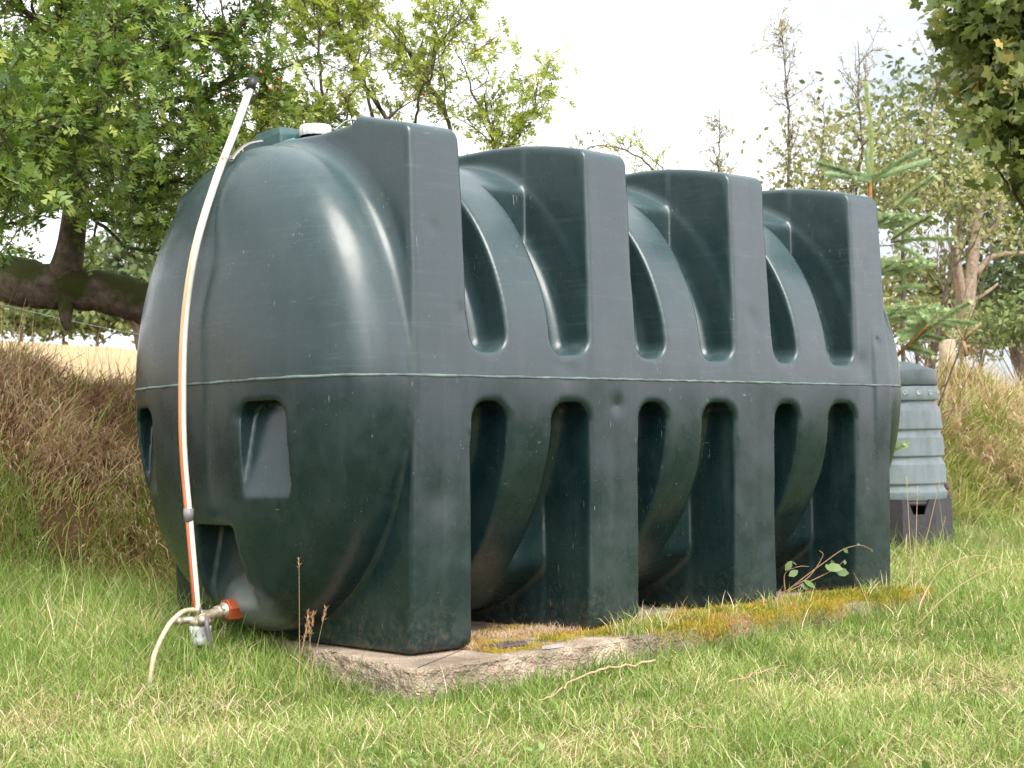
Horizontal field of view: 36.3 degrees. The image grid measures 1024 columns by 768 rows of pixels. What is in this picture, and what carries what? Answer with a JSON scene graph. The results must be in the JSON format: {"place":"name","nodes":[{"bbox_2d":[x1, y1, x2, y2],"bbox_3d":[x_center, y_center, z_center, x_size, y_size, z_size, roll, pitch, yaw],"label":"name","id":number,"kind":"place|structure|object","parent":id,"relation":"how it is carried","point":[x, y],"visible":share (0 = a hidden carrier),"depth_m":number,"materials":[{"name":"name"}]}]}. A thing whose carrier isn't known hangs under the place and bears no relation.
{"place":"outdoors","nodes":[
{"label":"outdoors","id":0,"kind":"place"},
{"bbox_2d":[0,0,1022,384],"label":"sky","id":1,"kind":"structure","parent":0,"point":[647,65],"materials":[{"name":"white"}]},
{"bbox_2d":[0,341,1023,767],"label":"ground","id":2,"kind":"structure","parent":0,"point":[66,351],"depth_m":4.95,"materials":[{"name":"plant"}]},
{"bbox_2d":[0,243,40,324],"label":"tree","id":3,"kind":"object","parent":2,"relation":"on","point":[12,306],"visible":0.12,"depth_m":46.09,"materials":[{"name":"green plant"}]},
{"bbox_2d":[0,261,73,341],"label":"tree","id":4,"kind":"object","parent":2,"relation":"on","point":[41,320],"visible":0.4,"depth_m":51.69,"materials":[{"name":"green plant"}]},
{"bbox_2d":[15,309,130,344],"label":"tree","id":5,"kind":"object","parent":2,"relation":"on","point":[60,333],"visible":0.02,"depth_m":54.02,"materials":[{"name":"green plant"}]},
{"bbox_2d":[27,309,134,346],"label":"tree","id":6,"kind":"object","parent":2,"relation":"on","point":[90,318],"visible":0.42,"depth_m":49.65,"materials":[{"name":"green plant"}]},
{"bbox_2d":[83,151,204,349],"bbox_3d":[-9.438,-3.369,40.432,4.972,5.713,4.655,-1,-2,-2],"label":"tree","id":7,"kind":"object","parent":2,"relation":"on","point":[118,253],"visible":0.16,"depth_m":39.79,"materials":[{"name":"green plant"}]},
{"bbox_2d":[0,0,342,330],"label":"hawthorn tree","id":8,"kind":"object","parent":2,"relation":"on","point":[62,135],"visible":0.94,"depth_m":7.16,"materials":[{"name":"green plant"}]},
{"bbox_2d":[297,558,301,696],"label":"seed stalk","id":9,"kind":"object","parent":2,"relation":"on","point":[299,641],"visible":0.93,"depth_m":4.78,"materials":[{"name":"brown plant"}]},
{"bbox_2d":[292,623,309,698],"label":"seed stalk","id":10,"kind":"object","parent":2,"relation":"on","point":[306,633],"visible":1,"depth_m":4.72,"materials":[{"name":"brown plant"}]},
{"bbox_2d":[293,609,311,700],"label":"seed stalk","id":11,"kind":"object","parent":2,"relation":"on","point":[307,613],"visible":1,"depth_m":4.72,"materials":[{"name":"brown plant"}]},
{"bbox_2d":[304,616,315,700],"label":"seed stalk","id":12,"kind":"object","parent":2,"relation":"on","point":[310,646],"visible":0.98,"depth_m":4.72,"materials":[{"name":"brown plant"}]},
{"bbox_2d":[304,610,316,697],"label":"seed stalk","id":13,"kind":"object","parent":2,"relation":"on","point":[314,613],"visible":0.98,"depth_m":4.72,"materials":[{"name":"brown plant"}]},
{"bbox_2d":[305,605,327,699],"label":"seed stalk","id":14,"kind":"object","parent":2,"relation":"on","point":[324,614],"visible":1,"depth_m":4.71,"materials":[{"name":"brown plant"}]},
{"bbox_2d":[205,0,577,154],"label":"hawthorn tree","id":15,"kind":"object","parent":2,"relation":"on","point":[362,14],"visible":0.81,"depth_m":8.69,"materials":[{"name":"green plant"}]},
{"bbox_2d":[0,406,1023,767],"bbox_3d":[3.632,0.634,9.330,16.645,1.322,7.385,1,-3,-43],"label":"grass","id":16,"kind":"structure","parent":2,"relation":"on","point":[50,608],"depth_m":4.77,"materials":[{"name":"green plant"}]},
{"bbox_2d":[0,317,1023,598],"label":"bank grass","id":17,"kind":"structure","parent":2,"relation":"on","point":[984,439],"depth_m":8.07,"materials":[{"name":"brown plant"}]},
{"bbox_2d":[0,294,1023,431],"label":"crest stems","id":18,"kind":"object","parent":2,"relation":"on","point":[948,389],"visible":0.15,"depth_m":14.47,"materials":[{"name":"beige plant"}]},
{"bbox_2d":[0,566,1023,767],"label":"clover","id":19,"kind":"object","parent":2,"relation":"on","point":[540,745],"visible":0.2,"depth_m":3.85,"materials":[{"name":"green plant"}]},
{"bbox_2d":[0,304,1023,379],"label":"wire fence","id":20,"kind":"object","parent":2,"relation":"on","point":[945,345],"visible":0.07,"depth_m":16.81,"materials":[{"name":"grey metal"}]},
{"bbox_2d":[231,589,926,702],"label":"concrete slab","id":21,"kind":"structure","parent":2,"relation":"on","point":[423,668],"depth_m":5.09,"materials":[{"name":"beige concrete"}]},
{"bbox_2d":[480,641,526,647],"bbox_3d":[-0.022,0.862,5.173,0.174,0.007,0.093,1,-3,-43],"label":"roof slate","id":22,"kind":"object","parent":21,"relation":"on","point":[508,644],"visible":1,"depth_m":5.15,"materials":[{"name":"grey stone"}]},
{"bbox_2d":[134,75,901,687],"bbox_3d":[0.022,-0.034,6.344,3.723,2.091,1.512,1,-3,-43],"label":"oil tank","id":23,"kind":"object","parent":21,"relation":"on","point":[404,387],"visible":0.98,"depth_m":5.51,"materials":[{"name":"plastic"}]},
{"bbox_2d":[457,583,939,653],"bbox_3d":[0.749,0.879,6.092,2.665,0.174,0.680,1,-3,-43],"label":"moss","id":24,"kind":"object","parent":21,"relation":"on","point":[552,632],"visible":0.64,"depth_m":5.77,"materials":[{"name":"yellow plant"}]},
{"bbox_2d":[601,568,941,636],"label":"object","id":25,"kind":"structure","parent":24,"relation":"on","point":[641,624],"depth_m":5.71,"materials":[{"name":"yellow plant"}]},
{"bbox_2d":[783,544,872,592],"bbox_3d":[1.285,0.748,6.331,0.365,0.197,0.060,-1,-2,4],"label":"bramble","id":26,"kind":"object","parent":25,"relation":"on","point":[838,569],"visible":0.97,"depth_m":6.33,"materials":[{"name":"green plant"}]},
{"bbox_2d":[538,659,655,700],"bbox_3d":[0.227,0.908,4.784,0.110,0.029,0.838,-2,-3,28],"label":"dead stem","id":27,"kind":"object","parent":2,"relation":"on","point":[607,667],"visible":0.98,"depth_m":4.96,"materials":[{"name":"beige plant"}]},
{"bbox_2d":[563,126,678,172],"bbox_3d":[0.754,-0.762,10.034,0.979,1.869,0.427,0,-2,-23],"label":"hawthorn bush","id":28,"kind":"object","parent":2,"relation":"on","point":[641,146],"visible":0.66,"depth_m":10.01,"materials":[{"name":"green plant"}]},
{"bbox_2d":[689,724,722,729],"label":"dead stem","id":29,"kind":"object","parent":2,"relation":"on","point":[703,727],"visible":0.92,"depth_m":3.93,"materials":[{"name":"beige plant"}]},
{"bbox_2d":[696,107,740,173],"bbox_3d":[1.772,-1.031,13.044,0.410,2.598,0.402,0,-2,-17],"label":"sapling","id":30,"kind":"object","parent":2,"relation":"on","point":[717,161],"visible":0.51,"depth_m":13.09,"materials":[{"name":"green plant"}]},
{"bbox_2d":[728,665,787,682],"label":"dead stem","id":31,"kind":"object","parent":2,"relation":"on","point":[755,673],"visible":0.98,"depth_m":4.89,"materials":[{"name":"beige plant"}]},
{"bbox_2d":[741,0,825,187],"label":"sapling","id":32,"kind":"object","parent":2,"relation":"on","point":[782,22],"visible":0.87,"depth_m":13.23,"materials":[{"name":"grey plant"}]},
{"bbox_2d":[798,88,849,189],"bbox_3d":[2.774,-1.245,13.993,0.596,2.816,0.523,1,-3,-43],"label":"sapling","id":33,"kind":"object","parent":2,"relation":"on","point":[818,101],"visible":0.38,"depth_m":14.04,"materials":[{"name":"green plant"}]},
{"bbox_2d":[807,16,889,196],"bbox_3d":[2.990,-1.444,13.506,0.629,3.316,0.845,1,-3,-43],"label":"sapling","id":34,"kind":"object","parent":2,"relation":"on","point":[857,98],"visible":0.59,"depth_m":13.47,"materials":[{"name":"green plant"}]},
{"bbox_2d":[737,80,983,231],"bbox_3d":[2.999,-1.213,13.519,2.259,2.899,1.840,-1,-2,-4],"label":"hedge shrub","id":35,"kind":"object","parent":2,"relation":"on","point":[888,130],"visible":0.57,"depth_m":13.35,"materials":[{"name":"green plant"}]},
{"bbox_2d":[812,81,978,451],"bbox_3d":[1.917,-0.281,8.348,0.944,2.718,1.155,1,-3,-43],"label":"spruce tree","id":36,"kind":"object","parent":2,"relation":"on","point":[917,317],"visible":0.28,"depth_m":8.23,"materials":[{"name":"green plant"}]},
{"bbox_2d":[905,477,911,579],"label":"seed stalk","id":37,"kind":"object","parent":2,"relation":"on","point":[909,530],"visible":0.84,"depth_m":6.90,"materials":[{"name":"beige plant"}]},
{"bbox_2d":[795,45,1023,367],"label":"ash tree","id":38,"kind":"object","parent":2,"relation":"on","point":[961,282],"visible":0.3,"depth_m":23.95,"materials":[{"name":"green plant"}]},
{"bbox_2d":[914,486,918,583],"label":"seed stalk","id":39,"kind":"object","parent":2,"relation":"on","point":[916,534],"visible":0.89,"depth_m":7.05,"materials":[{"name":"beige plant"}]},
{"bbox_2d":[880,9,960,361],"bbox_3d":[3.595,-1.506,13.695,1.055,3.571,0.816,-1,-2,-14],"label":"sapling","id":40,"kind":"object","parent":2,"relation":"on","point":[903,355],"visible":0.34,"depth_m":13.74,"materials":[{"name":"green plant"}]},
{"bbox_2d":[890,498,952,549],"bbox_3d":[2.696,0.982,10.586,0.539,0.414,0.539,1,-3,-43],"label":"butt stand","id":41,"kind":"object","parent":2,"relation":"on","point":[922,509],"visible":0.31,"depth_m":10.34,"materials":[{"name":"black plastic"}]},
{"bbox_2d":[890,361,946,500],"bbox_3d":[2.683,0.317,10.613,0.511,0.942,0.511,1,-3,-43],"label":"water butt","id":42,"kind":"object","parent":41,"relation":"on","point":[919,462],"visible":0.61,"depth_m":10.40,"materials":[{"name":"grey plastic"}]},
{"bbox_2d":[883,290,973,364],"bbox_3d":[4.712,-0.403,18.056,1.481,1.468,1.124,1,-3,-43],"label":"bush","id":43,"kind":"object","parent":2,"relation":"on","point":[922,301],"visible":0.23,"depth_m":17.88,"materials":[{"name":"green plant"}]},
{"bbox_2d":[916,480,941,580],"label":"seed stalk","id":44,"kind":"object","parent":2,"relation":"on","point":[927,532],"visible":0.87,"depth_m":7.20,"materials":[{"name":"beige plant"}]},
{"bbox_2d":[926,517,946,583],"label":"seed stalk","id":45,"kind":"object","parent":2,"relation":"on","point":[936,549],"visible":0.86,"depth_m":7.35,"materials":[{"name":"beige plant"}]},
{"bbox_2d":[855,123,1023,502],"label":"tree","id":46,"kind":"object","parent":2,"relation":"on","point":[973,167],"visible":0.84,"depth_m":12.96,"materials":[{"name":"green plant"}]},
{"bbox_2d":[882,243,1023,367],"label":"dark tree","id":47,"kind":"object","parent":2,"relation":"on","point":[934,287],"visible":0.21,"depth_m":31.57,"materials":[{"name":"green plant"}]},
{"bbox_2d":[907,0,1023,235],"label":"sycamore tree","id":48,"kind":"object","parent":2,"relation":"on","point":[984,39],"visible":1,"depth_m":8.93,"materials":[{"name":"green plant"}]},
{"bbox_2d":[918,555,1012,614],"bbox_3d":[1.889,0.871,6.497,0.435,0.312,0.012,-1,-2,2],"label":"arching stalk","id":49,"kind":"object","parent":2,"relation":"on","point":[947,565],"visible":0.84,"depth_m":6.50,"materials":[{"name":"beige plant"}]},
{"bbox_2d":[957,322,981,356],"bbox_3d":[3.665,-0.353,12.469,0.199,0.267,0.070,-3,-3,33],"label":"broken stick","id":50,"kind":"object","parent":2,"relation":"on","point":[965,350],"visible":1,"depth_m":12.48,"materials":[{"name":"orange wood"}]},
{"bbox_2d":[919,140,1023,376],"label":"dark tree","id":51,"kind":"object","parent":2,"relation":"on","point":[1010,279],"visible":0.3,"depth_m":29.28,"materials":[{"name":"green plant"}]},
{"bbox_2d":[919,563,1023,623],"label":"arching stalk","id":52,"kind":"object","parent":2,"relation":"on","point":[959,586],"visible":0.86,"depth_m":6.30,"materials":[{"name":"beige plant"}]},
{"bbox_2d":[933,301,1023,371],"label":"bush","id":53,"kind":"object","parent":2,"relation":"on","point":[974,342],"visible":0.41,"depth_m":18.93,"materials":[{"name":"green plant"}]},
{"bbox_2d":[950,648,1020,684],"bbox_3d":[1.480,0.900,4.964,0.040,0.014,0.810,-1,-2,2],"label":"dead stem","id":54,"kind":"object","parent":2,"relation":"on","point":[955,654],"visible":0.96,"depth_m":4.89,"materials":[{"name":"beige plant"}]},
{"bbox_2d":[956,288,1023,391],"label":"bush","id":55,"kind":"object","parent":2,"relation":"on","point":[1012,327],"visible":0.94,"depth_m":17.43,"materials":[{"name":"green plant"}]},
{"bbox_2d":[542,643,563,648],"bbox_3d":[0.139,0.867,5.158,0.095,0.009,0.026,1,-3,-43],"label":"stone chip","id":56,"kind":"object","parent":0,"point":[552,646],"visible":1,"depth_m":5.14,"materials":[{"name":"white stone"}]}
]}

